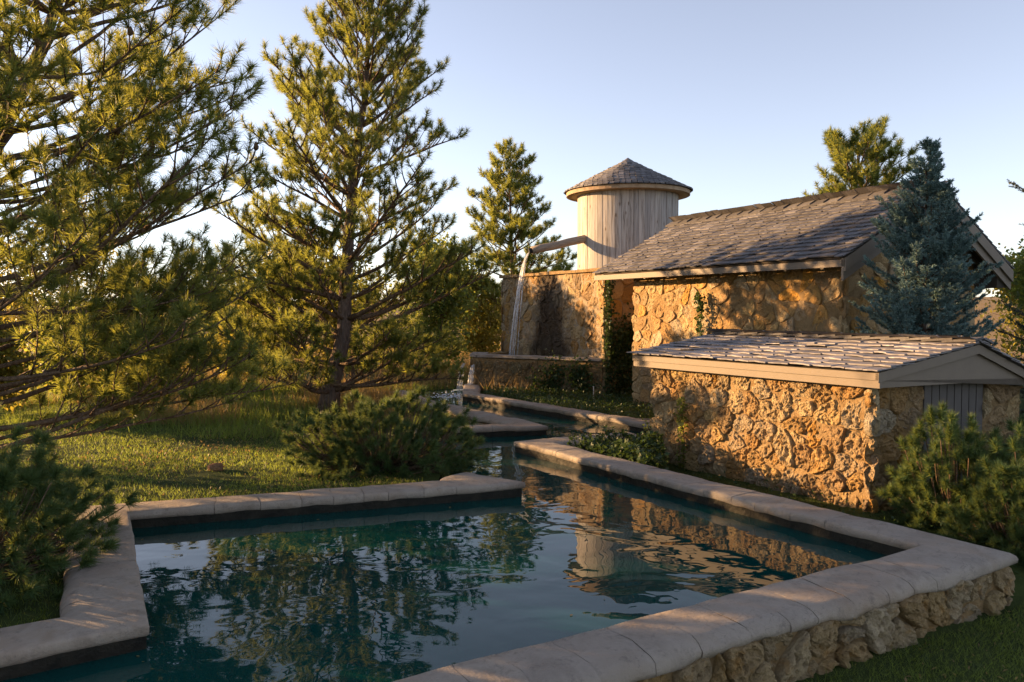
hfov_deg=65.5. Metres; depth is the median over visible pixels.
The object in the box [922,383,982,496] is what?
door
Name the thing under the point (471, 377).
cascade
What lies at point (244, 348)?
leafy tree
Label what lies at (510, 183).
slim pine
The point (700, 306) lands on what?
creeper
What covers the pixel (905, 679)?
fallen leaves
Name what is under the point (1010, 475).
mugo pine
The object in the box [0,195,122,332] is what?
leafy tree
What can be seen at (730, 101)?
sky
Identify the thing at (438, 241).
leafy tree
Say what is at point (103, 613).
pool wall
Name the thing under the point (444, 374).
dry grass
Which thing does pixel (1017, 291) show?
leafy tree
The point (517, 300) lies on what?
spout water
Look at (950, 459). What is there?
mugo pine
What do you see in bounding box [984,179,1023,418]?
dark spruce
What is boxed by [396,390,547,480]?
pool wall
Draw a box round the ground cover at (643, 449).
[567,425,669,469]
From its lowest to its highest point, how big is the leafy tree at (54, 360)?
1.991 m
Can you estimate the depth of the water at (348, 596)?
5.06 m
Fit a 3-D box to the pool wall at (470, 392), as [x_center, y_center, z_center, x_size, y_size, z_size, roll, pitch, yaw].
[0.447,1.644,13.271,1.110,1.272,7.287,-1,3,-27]
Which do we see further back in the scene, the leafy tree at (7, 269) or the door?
the leafy tree at (7, 269)
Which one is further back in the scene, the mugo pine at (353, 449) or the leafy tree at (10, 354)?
the leafy tree at (10, 354)
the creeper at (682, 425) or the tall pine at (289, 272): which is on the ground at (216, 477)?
the tall pine at (289, 272)
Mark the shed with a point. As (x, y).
(833, 415)
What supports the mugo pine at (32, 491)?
on the ground at (216, 477)
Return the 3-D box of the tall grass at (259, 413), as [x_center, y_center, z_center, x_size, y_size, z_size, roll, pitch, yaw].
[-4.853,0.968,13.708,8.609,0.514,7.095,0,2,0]
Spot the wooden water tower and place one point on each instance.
(625, 205)
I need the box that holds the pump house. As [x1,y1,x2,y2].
[592,180,1014,406]
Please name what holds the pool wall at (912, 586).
on the pool floor
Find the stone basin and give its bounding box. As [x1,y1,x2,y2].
[470,351,603,396]
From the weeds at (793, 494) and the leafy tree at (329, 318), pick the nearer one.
the weeds at (793, 494)
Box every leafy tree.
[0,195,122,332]
[0,222,73,347]
[0,298,57,414]
[17,300,150,401]
[100,316,201,377]
[195,287,228,341]
[200,280,291,383]
[238,241,337,378]
[293,248,403,379]
[384,224,486,358]
[389,239,488,374]
[446,267,502,360]
[975,243,1023,357]
[988,232,1023,363]
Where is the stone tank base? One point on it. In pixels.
(560, 313)
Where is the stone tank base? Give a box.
[499,268,634,394]
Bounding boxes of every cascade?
[457,363,463,390]
[467,364,474,384]
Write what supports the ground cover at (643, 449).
on the ground at (216, 477)
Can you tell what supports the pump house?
on the ground at (216, 477)
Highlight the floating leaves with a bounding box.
[137,507,850,670]
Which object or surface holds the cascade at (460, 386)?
on the water at (348, 596)
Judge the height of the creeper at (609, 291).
2.491 m
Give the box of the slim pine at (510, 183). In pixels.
[457,135,576,336]
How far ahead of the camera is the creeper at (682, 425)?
9.02 m
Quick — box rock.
[207,463,223,470]
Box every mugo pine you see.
[0,402,142,614]
[271,384,489,479]
[873,400,1017,538]
[936,422,1023,568]
[1001,413,1023,471]
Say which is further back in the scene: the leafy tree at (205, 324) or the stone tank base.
the leafy tree at (205, 324)
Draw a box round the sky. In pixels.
[0,0,1023,390]
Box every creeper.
[525,348,577,394]
[558,357,598,397]
[595,302,633,397]
[599,279,616,397]
[642,419,651,439]
[673,392,689,470]
[690,290,707,337]
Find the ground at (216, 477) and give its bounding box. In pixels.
[0,297,1023,681]
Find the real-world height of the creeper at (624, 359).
2.626 m
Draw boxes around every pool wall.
[0,472,524,680]
[392,432,1017,681]
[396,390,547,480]
[462,384,649,434]
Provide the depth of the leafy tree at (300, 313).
18.38 m
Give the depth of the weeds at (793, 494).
7.48 m
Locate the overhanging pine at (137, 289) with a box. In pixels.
[0,0,308,450]
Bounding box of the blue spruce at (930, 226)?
[848,136,1005,346]
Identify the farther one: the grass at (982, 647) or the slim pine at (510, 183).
the slim pine at (510, 183)
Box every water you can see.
[0,390,887,681]
[509,253,528,354]
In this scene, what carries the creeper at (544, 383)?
attached to the stone basin
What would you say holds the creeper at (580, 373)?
attached to the stone basin
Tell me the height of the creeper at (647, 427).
0.577 m
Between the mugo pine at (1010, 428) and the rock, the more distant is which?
the rock
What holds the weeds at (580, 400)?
on the ground at (216, 477)
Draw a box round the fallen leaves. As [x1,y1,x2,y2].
[855,611,1022,681]
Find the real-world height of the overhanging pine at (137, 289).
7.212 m
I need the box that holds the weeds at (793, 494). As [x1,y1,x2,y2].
[634,459,1021,578]
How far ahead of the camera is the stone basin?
15.84 m
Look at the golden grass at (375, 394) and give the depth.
12.38 m
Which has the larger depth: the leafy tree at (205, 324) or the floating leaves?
the leafy tree at (205, 324)
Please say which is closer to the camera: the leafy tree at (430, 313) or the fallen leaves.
the fallen leaves
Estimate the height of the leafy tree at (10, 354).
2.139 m
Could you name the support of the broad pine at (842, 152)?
on the ground at (216, 477)
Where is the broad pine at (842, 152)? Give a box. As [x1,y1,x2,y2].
[801,115,925,196]
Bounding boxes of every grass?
[0,375,468,439]
[3,371,431,426]
[22,343,541,393]
[803,601,1023,681]
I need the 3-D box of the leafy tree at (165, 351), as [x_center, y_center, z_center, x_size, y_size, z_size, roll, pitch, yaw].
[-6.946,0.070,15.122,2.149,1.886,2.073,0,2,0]
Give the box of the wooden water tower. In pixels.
[528,158,692,269]
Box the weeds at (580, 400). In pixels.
[483,384,654,418]
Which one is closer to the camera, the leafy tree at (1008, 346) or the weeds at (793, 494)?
the weeds at (793, 494)
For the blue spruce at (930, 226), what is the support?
on the ground at (216, 477)
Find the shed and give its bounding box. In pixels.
[626,328,1023,512]
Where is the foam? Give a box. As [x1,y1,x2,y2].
[431,391,460,397]
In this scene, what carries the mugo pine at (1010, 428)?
on the ground at (216, 477)
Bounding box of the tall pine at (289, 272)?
[167,0,500,414]
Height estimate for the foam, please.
0.015 m
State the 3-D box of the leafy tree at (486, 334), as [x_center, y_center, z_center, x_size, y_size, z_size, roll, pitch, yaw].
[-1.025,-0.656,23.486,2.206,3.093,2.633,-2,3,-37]

